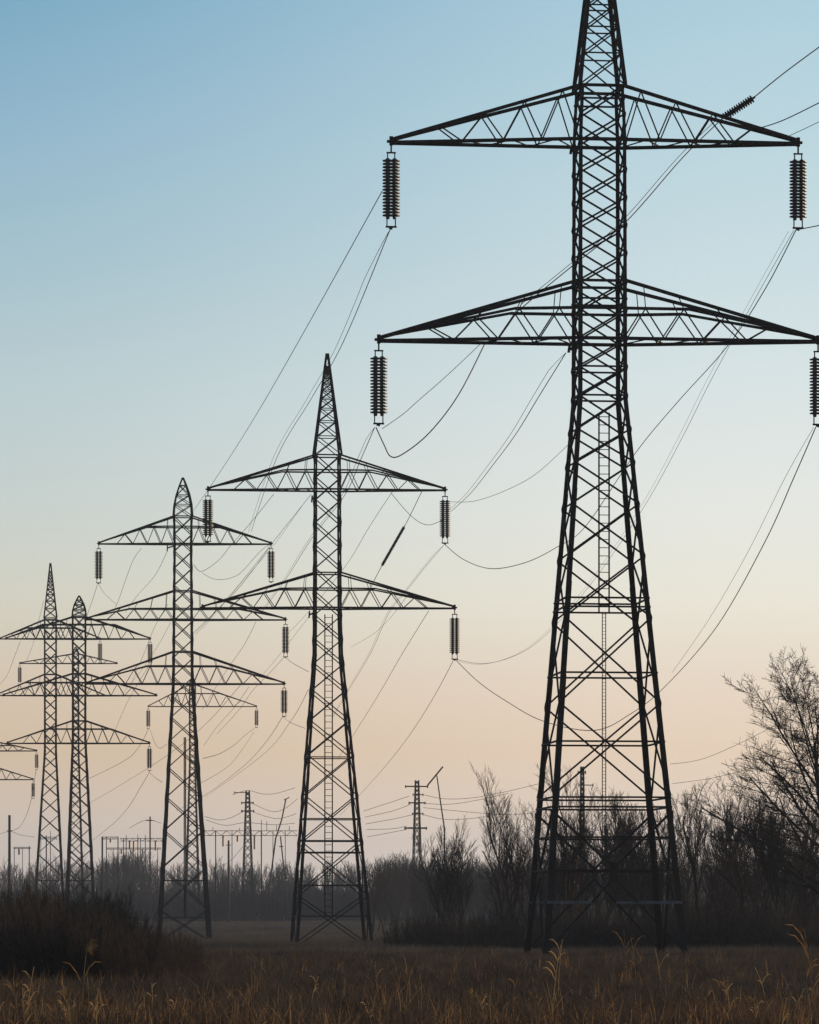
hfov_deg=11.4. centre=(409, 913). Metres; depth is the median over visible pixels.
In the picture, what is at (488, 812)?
bare tree
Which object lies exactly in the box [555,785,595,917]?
bare tree
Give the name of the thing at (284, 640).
insulator string
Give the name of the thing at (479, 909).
bare tree
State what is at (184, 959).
bare shrub
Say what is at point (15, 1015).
reed
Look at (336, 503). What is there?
power line
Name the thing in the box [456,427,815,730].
power line
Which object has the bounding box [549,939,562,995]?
reed
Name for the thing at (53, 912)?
bare shrub
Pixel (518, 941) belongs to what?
bare shrub
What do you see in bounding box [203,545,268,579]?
power line
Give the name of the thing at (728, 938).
bare shrub
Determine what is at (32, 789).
insulator string
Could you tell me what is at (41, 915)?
bare shrub
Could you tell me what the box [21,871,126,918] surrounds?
bare shrub
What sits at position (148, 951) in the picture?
bare shrub
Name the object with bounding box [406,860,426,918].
bare tree
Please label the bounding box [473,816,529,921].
bare tree
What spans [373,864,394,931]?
bare tree
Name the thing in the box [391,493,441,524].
power line
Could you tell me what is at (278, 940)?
field grass
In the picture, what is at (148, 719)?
insulator string
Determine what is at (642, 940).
bare shrub
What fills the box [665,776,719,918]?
bare tree
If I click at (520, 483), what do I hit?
power line
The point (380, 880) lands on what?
bare tree
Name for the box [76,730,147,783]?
power line
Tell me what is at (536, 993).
reed
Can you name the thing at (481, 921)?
bare shrub
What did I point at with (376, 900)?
bare tree
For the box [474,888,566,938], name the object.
bare shrub
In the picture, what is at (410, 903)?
bare tree
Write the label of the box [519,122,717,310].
power line
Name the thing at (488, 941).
bare shrub
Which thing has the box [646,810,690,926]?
bare tree
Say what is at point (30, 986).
reed
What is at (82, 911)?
bare shrub
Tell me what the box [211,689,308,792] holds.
power line
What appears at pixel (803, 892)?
bare tree
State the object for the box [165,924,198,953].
bare shrub
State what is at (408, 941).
bare shrub
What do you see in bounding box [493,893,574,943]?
bare shrub
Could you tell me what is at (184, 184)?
sky
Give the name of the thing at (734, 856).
bare tree
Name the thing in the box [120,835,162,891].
substation gantry
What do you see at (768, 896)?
bare tree
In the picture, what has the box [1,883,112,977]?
bare shrub
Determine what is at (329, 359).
power line
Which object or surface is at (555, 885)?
bare tree
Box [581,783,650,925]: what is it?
bare tree
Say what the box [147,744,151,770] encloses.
insulator string
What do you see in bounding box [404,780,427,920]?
lattice mast
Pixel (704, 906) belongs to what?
bare shrub
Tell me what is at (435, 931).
bare shrub
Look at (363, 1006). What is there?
reed
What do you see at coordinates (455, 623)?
insulator string
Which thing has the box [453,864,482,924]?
bare tree
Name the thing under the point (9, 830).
utility pole
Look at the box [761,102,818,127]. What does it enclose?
power line
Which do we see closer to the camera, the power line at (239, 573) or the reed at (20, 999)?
the reed at (20, 999)
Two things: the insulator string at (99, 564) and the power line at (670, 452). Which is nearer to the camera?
the power line at (670, 452)
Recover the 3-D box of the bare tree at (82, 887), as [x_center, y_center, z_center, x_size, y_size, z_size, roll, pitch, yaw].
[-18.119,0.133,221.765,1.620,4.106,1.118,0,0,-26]
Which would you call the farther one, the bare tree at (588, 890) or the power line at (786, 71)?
the bare tree at (588, 890)
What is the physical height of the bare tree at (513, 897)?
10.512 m
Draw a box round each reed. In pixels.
[5,980,27,1020]
[9,1003,21,1023]
[13,986,21,1016]
[13,986,21,1023]
[21,999,34,1023]
[22,967,37,1014]
[44,994,60,1020]
[57,986,68,1023]
[58,988,75,1023]
[65,939,97,1006]
[84,987,93,1013]
[89,995,99,1018]
[96,988,104,1023]
[334,962,343,996]
[356,997,366,1021]
[374,965,381,1002]
[467,987,487,1019]
[521,990,531,1016]
[529,968,543,1015]
[545,946,563,995]
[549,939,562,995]
[613,931,635,976]
[631,940,637,977]
[646,981,661,1013]
[748,996,762,1021]
[755,967,769,1001]
[782,997,788,1023]
[785,924,818,1010]
[804,956,817,1010]
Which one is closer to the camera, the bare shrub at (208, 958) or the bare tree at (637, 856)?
the bare shrub at (208, 958)
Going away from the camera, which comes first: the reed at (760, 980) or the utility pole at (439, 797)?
the reed at (760, 980)
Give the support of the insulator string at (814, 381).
hanging from the lattice pylon at (578, 338)
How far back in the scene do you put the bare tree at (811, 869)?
301.42 m
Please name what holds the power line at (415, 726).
hanging from the insulator string at (455, 623)
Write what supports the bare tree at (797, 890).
on the ground at (736, 989)
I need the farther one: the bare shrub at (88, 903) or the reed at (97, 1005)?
the bare shrub at (88, 903)
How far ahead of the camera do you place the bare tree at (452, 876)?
299.40 m
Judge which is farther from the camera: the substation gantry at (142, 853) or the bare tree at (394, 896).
the substation gantry at (142, 853)
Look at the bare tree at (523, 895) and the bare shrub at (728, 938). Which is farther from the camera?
the bare tree at (523, 895)
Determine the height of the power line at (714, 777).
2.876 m
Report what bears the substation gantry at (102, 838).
on the ground at (736, 989)
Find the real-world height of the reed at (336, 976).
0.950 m
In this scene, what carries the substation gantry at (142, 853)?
on the ground at (736, 989)
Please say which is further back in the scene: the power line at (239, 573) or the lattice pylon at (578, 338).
the power line at (239, 573)
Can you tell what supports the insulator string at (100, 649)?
hanging from the lattice pylon at (48, 619)
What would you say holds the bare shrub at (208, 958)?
on the ground at (736, 989)
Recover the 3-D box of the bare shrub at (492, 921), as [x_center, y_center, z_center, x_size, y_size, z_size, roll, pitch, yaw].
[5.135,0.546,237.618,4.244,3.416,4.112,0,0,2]
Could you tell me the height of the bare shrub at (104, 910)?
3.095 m
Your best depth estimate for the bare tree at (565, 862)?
248.93 m
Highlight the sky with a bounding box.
[0,0,818,893]
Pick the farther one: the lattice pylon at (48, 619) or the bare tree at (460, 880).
the lattice pylon at (48, 619)
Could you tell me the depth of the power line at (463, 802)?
909.04 m
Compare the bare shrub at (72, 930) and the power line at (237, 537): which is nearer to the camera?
the bare shrub at (72, 930)
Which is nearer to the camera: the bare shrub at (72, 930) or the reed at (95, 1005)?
the reed at (95, 1005)
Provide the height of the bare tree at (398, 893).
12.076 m
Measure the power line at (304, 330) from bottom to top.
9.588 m
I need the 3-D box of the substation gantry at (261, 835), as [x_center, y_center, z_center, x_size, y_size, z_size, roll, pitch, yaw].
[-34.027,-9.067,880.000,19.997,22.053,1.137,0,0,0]
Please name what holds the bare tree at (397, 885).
on the ground at (736, 989)
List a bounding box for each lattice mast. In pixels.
[234,790,254,921]
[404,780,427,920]
[578,766,592,916]
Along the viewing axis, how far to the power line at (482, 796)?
910.02 m
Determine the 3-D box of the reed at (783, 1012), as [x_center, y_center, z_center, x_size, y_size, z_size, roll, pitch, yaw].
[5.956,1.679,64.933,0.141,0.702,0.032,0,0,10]
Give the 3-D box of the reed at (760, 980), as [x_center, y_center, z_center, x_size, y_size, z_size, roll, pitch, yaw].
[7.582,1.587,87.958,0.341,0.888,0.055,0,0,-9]
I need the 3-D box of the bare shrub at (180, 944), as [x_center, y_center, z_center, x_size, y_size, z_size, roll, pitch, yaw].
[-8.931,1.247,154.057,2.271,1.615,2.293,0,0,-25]
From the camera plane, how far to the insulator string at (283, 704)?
444.07 m
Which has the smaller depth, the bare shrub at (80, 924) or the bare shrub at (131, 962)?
the bare shrub at (131, 962)
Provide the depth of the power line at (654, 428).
237.47 m
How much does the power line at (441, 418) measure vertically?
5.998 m
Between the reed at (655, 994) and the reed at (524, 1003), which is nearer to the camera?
the reed at (524, 1003)
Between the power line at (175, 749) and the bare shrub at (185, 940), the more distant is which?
the power line at (175, 749)
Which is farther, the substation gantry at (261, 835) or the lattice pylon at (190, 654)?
the substation gantry at (261, 835)
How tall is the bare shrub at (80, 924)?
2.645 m
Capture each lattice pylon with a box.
[0,563,104,908]
[0,742,37,779]
[2,595,157,911]
[19,647,117,904]
[84,477,286,938]
[147,680,256,921]
[200,353,456,942]
[374,0,818,955]
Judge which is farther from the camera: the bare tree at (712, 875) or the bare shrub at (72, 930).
the bare tree at (712, 875)
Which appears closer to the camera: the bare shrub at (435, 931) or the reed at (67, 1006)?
the reed at (67, 1006)
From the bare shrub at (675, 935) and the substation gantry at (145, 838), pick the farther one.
the substation gantry at (145, 838)
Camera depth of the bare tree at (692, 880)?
308.49 m
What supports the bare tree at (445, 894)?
on the ground at (736, 989)
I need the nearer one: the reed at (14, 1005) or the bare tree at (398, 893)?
the reed at (14, 1005)
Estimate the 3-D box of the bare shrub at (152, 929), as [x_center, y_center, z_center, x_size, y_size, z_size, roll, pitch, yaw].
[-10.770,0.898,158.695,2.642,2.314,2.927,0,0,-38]
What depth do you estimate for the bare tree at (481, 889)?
668.77 m
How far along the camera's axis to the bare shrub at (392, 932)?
248.32 m
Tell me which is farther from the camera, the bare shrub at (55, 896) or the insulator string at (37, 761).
the insulator string at (37, 761)
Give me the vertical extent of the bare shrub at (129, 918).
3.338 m
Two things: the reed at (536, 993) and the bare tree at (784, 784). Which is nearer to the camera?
the reed at (536, 993)
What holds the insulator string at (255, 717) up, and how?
hanging from the lattice pylon at (195, 816)
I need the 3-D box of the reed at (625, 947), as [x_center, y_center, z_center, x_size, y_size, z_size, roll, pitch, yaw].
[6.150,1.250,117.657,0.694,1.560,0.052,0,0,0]
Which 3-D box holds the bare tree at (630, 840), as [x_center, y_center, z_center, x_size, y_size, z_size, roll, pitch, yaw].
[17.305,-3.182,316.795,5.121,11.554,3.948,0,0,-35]
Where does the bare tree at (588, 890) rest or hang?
on the ground at (736, 989)
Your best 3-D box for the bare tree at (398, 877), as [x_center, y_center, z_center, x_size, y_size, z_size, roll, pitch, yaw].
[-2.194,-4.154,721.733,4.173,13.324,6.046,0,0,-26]
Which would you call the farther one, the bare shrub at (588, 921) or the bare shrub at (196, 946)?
the bare shrub at (588, 921)
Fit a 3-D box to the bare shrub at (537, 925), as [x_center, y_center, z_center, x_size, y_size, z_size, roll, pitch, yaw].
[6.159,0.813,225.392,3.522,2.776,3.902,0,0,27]
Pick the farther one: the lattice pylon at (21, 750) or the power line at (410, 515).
the lattice pylon at (21, 750)
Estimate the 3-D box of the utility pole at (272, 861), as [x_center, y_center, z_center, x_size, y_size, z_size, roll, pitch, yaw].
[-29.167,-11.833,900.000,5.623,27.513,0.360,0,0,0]
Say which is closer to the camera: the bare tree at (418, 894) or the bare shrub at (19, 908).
the bare shrub at (19, 908)
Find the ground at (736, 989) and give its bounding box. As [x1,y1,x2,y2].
[7,917,818,1023]
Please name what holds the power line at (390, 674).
attached to the lattice pylon at (338, 608)
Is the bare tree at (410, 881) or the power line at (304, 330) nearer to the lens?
the power line at (304, 330)
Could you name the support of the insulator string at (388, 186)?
hanging from the lattice pylon at (578, 338)
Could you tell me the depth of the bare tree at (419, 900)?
644.02 m
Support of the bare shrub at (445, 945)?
on the ground at (736, 989)
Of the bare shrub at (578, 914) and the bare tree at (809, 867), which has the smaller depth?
the bare shrub at (578, 914)
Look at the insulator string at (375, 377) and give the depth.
193.23 m
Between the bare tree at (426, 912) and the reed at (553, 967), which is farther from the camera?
the bare tree at (426, 912)
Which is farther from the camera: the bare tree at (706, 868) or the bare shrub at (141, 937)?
the bare tree at (706, 868)
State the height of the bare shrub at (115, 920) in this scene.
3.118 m
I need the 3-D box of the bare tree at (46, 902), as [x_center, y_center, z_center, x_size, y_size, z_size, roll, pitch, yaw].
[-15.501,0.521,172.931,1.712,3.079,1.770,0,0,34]
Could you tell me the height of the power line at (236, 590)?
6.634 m
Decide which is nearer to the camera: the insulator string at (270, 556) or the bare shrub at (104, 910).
the bare shrub at (104, 910)
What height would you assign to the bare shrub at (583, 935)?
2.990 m
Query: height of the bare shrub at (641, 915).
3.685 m
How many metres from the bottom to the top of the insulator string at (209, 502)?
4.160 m
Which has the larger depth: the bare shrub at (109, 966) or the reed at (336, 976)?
the bare shrub at (109, 966)
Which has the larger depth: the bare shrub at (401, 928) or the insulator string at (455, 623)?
the insulator string at (455, 623)
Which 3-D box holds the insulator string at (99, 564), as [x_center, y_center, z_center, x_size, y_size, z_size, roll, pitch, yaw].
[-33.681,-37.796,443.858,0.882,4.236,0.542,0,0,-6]
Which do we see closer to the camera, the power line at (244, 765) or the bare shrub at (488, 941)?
the bare shrub at (488, 941)
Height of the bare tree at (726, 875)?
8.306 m
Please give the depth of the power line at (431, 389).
196.27 m
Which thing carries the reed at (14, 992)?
on the ground at (736, 989)
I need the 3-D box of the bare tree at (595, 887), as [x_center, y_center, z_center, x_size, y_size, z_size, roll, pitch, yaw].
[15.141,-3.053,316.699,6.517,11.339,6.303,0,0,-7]
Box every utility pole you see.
[7,815,11,898]
[146,816,153,921]
[227,840,229,922]
[264,797,288,921]
[279,836,289,921]
[427,766,445,913]
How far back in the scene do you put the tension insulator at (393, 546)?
359.90 m
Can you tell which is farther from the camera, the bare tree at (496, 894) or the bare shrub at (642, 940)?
the bare tree at (496, 894)
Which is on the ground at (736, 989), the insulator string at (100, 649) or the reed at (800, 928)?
the reed at (800, 928)
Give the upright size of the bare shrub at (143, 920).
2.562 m
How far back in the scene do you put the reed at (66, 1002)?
64.56 m
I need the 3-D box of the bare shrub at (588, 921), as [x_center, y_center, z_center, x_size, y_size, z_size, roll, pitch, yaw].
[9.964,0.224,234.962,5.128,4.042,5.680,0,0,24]
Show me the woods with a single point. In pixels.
(344, 896)
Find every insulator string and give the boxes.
[18,667,21,681]
[31,782,34,798]
[35,752,38,767]
[95,545,102,583]
[98,643,102,662]
[146,711,150,728]
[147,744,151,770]
[148,644,151,664]
[203,491,212,542]
[254,707,258,727]
[267,548,274,582]
[281,685,287,716]
[282,621,288,656]
[370,343,386,426]
[382,145,399,229]
[440,492,450,544]
[449,610,459,660]
[789,146,806,230]
[810,344,818,426]
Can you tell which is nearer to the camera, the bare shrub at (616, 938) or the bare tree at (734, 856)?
the bare shrub at (616, 938)
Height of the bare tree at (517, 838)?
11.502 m
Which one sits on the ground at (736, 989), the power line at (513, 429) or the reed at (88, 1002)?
the reed at (88, 1002)
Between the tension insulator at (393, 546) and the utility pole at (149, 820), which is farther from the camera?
the utility pole at (149, 820)
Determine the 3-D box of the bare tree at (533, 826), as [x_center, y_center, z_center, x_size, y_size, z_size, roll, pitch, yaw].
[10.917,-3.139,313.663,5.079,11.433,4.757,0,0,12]
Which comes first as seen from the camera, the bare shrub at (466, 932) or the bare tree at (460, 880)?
the bare shrub at (466, 932)
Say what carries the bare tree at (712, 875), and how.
on the ground at (736, 989)
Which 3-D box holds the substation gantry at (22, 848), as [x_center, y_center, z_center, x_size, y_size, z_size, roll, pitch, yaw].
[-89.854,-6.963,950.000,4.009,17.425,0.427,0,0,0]
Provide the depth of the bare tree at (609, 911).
303.31 m
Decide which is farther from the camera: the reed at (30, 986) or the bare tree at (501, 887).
the bare tree at (501, 887)
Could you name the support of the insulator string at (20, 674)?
hanging from the lattice pylon at (79, 801)
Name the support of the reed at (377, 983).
on the ground at (736, 989)
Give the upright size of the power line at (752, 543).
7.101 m
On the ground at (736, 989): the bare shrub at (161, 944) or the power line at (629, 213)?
the bare shrub at (161, 944)
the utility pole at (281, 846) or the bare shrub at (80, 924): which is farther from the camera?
the utility pole at (281, 846)
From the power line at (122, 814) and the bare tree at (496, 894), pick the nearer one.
the bare tree at (496, 894)
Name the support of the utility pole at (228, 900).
on the ground at (736, 989)
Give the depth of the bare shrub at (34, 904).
150.49 m
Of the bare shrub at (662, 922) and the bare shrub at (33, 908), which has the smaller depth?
the bare shrub at (33, 908)
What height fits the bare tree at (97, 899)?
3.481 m
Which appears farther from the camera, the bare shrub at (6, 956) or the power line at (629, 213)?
the power line at (629, 213)
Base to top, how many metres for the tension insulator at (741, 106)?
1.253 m
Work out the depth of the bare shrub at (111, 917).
146.34 m
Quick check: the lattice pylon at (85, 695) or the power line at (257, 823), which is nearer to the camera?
the lattice pylon at (85, 695)
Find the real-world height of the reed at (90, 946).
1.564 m
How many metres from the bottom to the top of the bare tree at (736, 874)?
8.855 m
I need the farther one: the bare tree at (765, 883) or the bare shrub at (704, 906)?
the bare tree at (765, 883)
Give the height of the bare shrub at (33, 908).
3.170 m
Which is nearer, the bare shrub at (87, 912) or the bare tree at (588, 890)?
the bare shrub at (87, 912)
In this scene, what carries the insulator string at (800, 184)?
hanging from the lattice pylon at (578, 338)
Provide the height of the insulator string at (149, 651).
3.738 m
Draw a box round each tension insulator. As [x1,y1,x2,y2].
[381,526,404,565]
[721,96,754,118]
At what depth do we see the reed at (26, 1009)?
64.49 m
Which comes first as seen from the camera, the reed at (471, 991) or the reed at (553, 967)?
the reed at (471, 991)
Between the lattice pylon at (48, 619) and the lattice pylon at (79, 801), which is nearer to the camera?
the lattice pylon at (48, 619)
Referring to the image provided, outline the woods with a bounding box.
[0,848,818,921]
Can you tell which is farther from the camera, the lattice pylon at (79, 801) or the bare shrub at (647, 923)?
the lattice pylon at (79, 801)
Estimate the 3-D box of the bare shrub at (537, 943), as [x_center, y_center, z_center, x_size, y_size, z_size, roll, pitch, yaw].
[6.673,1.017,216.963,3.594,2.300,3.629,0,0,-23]
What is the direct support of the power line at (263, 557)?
hanging from the insulator string at (209, 502)
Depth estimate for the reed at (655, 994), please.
74.46 m
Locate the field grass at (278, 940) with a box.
[126,920,818,956]
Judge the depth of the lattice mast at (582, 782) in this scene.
699.74 m
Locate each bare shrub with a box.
[0,867,71,925]
[0,867,112,975]
[0,873,96,982]
[0,881,54,931]
[0,885,120,985]
[0,887,61,985]
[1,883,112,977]
[1,888,97,939]
[1,889,87,923]
[8,896,90,942]
[10,891,69,921]
[15,871,115,921]
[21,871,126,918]
[25,902,108,970]
[38,888,143,935]
[44,899,125,938]
[48,896,145,982]
[52,887,168,970]
[52,899,123,924]
[55,903,164,973]
[60,895,142,943]
[63,888,104,926]
[65,882,135,921]
[72,910,163,980]
[80,912,182,984]
[81,879,167,944]
[84,911,172,971]
[120,908,172,942]
[121,906,160,940]
[140,928,174,960]
[149,924,211,969]
[149,926,201,962]
[153,936,211,974]
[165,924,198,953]
[178,934,210,954]
[375,912,445,948]
[381,914,422,945]
[385,904,455,947]
[399,898,463,942]
[402,908,468,947]
[419,901,476,947]
[429,906,500,949]
[447,916,476,946]
[450,912,517,950]
[464,897,524,944]
[466,910,509,932]
[467,915,538,948]
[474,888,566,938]
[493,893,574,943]
[494,892,555,932]
[495,905,541,948]
[503,912,569,950]
[516,910,577,947]
[542,890,629,946]
[543,889,610,934]
[566,904,621,948]
[573,895,642,946]
[575,912,629,947]
[590,916,647,947]
[618,894,664,934]
[622,893,692,945]
[624,908,676,949]
[643,896,690,943]
[648,880,732,948]
[662,874,773,948]
[662,884,753,932]
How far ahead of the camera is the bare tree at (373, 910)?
572.96 m
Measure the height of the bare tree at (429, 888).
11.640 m
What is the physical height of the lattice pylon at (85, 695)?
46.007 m
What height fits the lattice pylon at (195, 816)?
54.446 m
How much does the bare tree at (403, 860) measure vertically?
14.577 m
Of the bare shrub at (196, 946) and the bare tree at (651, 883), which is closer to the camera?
the bare shrub at (196, 946)
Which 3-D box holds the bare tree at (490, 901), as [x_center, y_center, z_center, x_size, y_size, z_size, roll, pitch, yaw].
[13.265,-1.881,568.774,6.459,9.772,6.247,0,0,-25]
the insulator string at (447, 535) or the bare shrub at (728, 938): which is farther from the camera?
the insulator string at (447, 535)
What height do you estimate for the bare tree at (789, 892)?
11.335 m
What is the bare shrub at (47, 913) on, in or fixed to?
on the ground at (736, 989)
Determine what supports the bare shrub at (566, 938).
on the ground at (736, 989)
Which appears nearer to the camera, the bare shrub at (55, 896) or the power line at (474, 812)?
the bare shrub at (55, 896)
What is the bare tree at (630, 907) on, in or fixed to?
on the ground at (736, 989)
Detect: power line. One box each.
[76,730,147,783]
[82,686,239,806]
[84,773,148,846]
[180,718,281,808]
[194,191,382,509]
[194,494,273,571]
[196,496,309,633]
[197,547,269,629]
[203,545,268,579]
[204,509,299,626]
[207,820,294,825]
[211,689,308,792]
[248,229,390,531]
[264,427,374,606]
[299,491,392,621]
[334,545,443,714]
[341,611,428,753]
[349,662,452,805]
[376,345,484,457]
[382,345,478,428]
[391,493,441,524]
[422,814,497,819]
[423,784,536,798]
[423,807,528,814]
[424,793,507,804]
[445,230,795,568]
[447,353,565,511]
[456,230,793,663]
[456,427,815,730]
[469,445,567,501]
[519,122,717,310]
[672,725,774,763]
[672,763,769,783]
[673,427,813,670]
[755,47,818,96]
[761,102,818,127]
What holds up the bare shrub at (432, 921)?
on the ground at (736, 989)
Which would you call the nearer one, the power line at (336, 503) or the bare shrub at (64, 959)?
the bare shrub at (64, 959)
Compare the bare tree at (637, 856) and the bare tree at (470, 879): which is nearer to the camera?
the bare tree at (637, 856)
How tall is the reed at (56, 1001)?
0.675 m
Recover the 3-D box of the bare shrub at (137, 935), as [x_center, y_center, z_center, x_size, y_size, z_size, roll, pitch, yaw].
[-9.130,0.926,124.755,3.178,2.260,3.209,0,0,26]
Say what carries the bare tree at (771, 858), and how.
on the ground at (736, 989)
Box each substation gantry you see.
[13,846,30,895]
[41,831,56,887]
[101,836,118,907]
[108,848,160,889]
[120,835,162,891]
[205,820,297,921]
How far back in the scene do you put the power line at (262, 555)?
381.97 m
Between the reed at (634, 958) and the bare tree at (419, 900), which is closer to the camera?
the reed at (634, 958)
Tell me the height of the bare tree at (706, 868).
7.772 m
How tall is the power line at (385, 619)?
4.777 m
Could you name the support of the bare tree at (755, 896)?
on the ground at (736, 989)
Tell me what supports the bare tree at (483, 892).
on the ground at (736, 989)
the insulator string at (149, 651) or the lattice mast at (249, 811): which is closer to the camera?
the insulator string at (149, 651)
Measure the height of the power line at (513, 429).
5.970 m
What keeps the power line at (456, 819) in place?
attached to the lattice mast at (418, 794)
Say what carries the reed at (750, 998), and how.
on the ground at (736, 989)
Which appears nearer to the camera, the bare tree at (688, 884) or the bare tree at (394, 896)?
the bare tree at (688, 884)
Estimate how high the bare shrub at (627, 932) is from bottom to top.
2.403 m
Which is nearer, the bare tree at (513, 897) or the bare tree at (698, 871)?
the bare tree at (698, 871)
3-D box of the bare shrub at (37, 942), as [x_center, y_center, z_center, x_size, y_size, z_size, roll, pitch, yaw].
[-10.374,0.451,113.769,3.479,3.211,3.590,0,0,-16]
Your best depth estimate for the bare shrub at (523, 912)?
239.97 m
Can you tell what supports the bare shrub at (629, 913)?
on the ground at (736, 989)
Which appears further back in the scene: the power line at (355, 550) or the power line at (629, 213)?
the power line at (355, 550)
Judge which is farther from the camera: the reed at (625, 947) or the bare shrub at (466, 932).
the bare shrub at (466, 932)
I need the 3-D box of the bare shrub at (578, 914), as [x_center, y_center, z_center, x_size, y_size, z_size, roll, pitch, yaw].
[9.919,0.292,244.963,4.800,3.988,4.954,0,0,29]
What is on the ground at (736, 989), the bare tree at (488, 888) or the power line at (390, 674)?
the bare tree at (488, 888)
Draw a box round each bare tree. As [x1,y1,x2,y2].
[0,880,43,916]
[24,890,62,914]
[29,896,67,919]
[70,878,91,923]
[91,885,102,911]
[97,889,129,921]
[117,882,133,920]
[354,861,386,932]
[359,859,394,933]
[367,859,396,927]
[373,858,415,926]
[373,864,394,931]
[376,866,412,925]
[383,852,411,919]
[385,859,411,922]
[391,853,401,917]
[397,861,421,910]
[398,859,422,926]
[403,857,450,926]
[404,858,442,923]
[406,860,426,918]
[410,861,447,920]
[411,823,478,928]
[422,816,470,923]
[427,865,457,918]
[450,861,485,920]
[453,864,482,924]
[459,868,481,922]
[469,761,531,926]
[470,860,501,917]
[471,863,496,922]
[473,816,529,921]
[480,871,525,926]
[481,860,495,921]
[483,791,547,923]
[487,870,518,915]
[495,868,510,913]
[508,818,556,911]
[508,870,527,922]
[512,865,530,918]
[518,802,586,910]
[528,763,612,923]
[532,825,594,929]
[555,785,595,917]
[555,816,617,918]
[568,803,646,922]
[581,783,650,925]
[582,838,627,920]
[593,813,649,929]
[606,793,693,931]
[606,801,665,920]
[641,834,663,917]
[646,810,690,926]
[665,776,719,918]
[665,800,708,914]
[666,835,709,911]
[672,645,818,893]
[692,798,752,913]
[693,802,741,909]
[700,847,730,907]
[701,771,766,914]
[705,830,752,910]
[716,826,763,910]
[718,795,795,915]
[733,794,791,930]
[733,824,799,915]
[742,790,799,908]
[774,793,818,916]
[774,841,818,916]
[779,799,818,913]
[781,813,818,912]
[795,805,818,908]
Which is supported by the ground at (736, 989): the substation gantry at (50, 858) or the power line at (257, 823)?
the substation gantry at (50, 858)
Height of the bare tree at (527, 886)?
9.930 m
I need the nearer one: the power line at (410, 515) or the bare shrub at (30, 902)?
the bare shrub at (30, 902)
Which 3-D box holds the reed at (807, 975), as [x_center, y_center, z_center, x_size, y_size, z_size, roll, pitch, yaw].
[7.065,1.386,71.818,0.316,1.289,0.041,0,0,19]
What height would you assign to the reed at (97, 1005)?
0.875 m
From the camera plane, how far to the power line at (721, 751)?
428.48 m
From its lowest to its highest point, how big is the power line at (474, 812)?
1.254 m
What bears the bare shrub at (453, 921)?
on the ground at (736, 989)
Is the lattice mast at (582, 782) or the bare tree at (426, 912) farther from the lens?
the lattice mast at (582, 782)

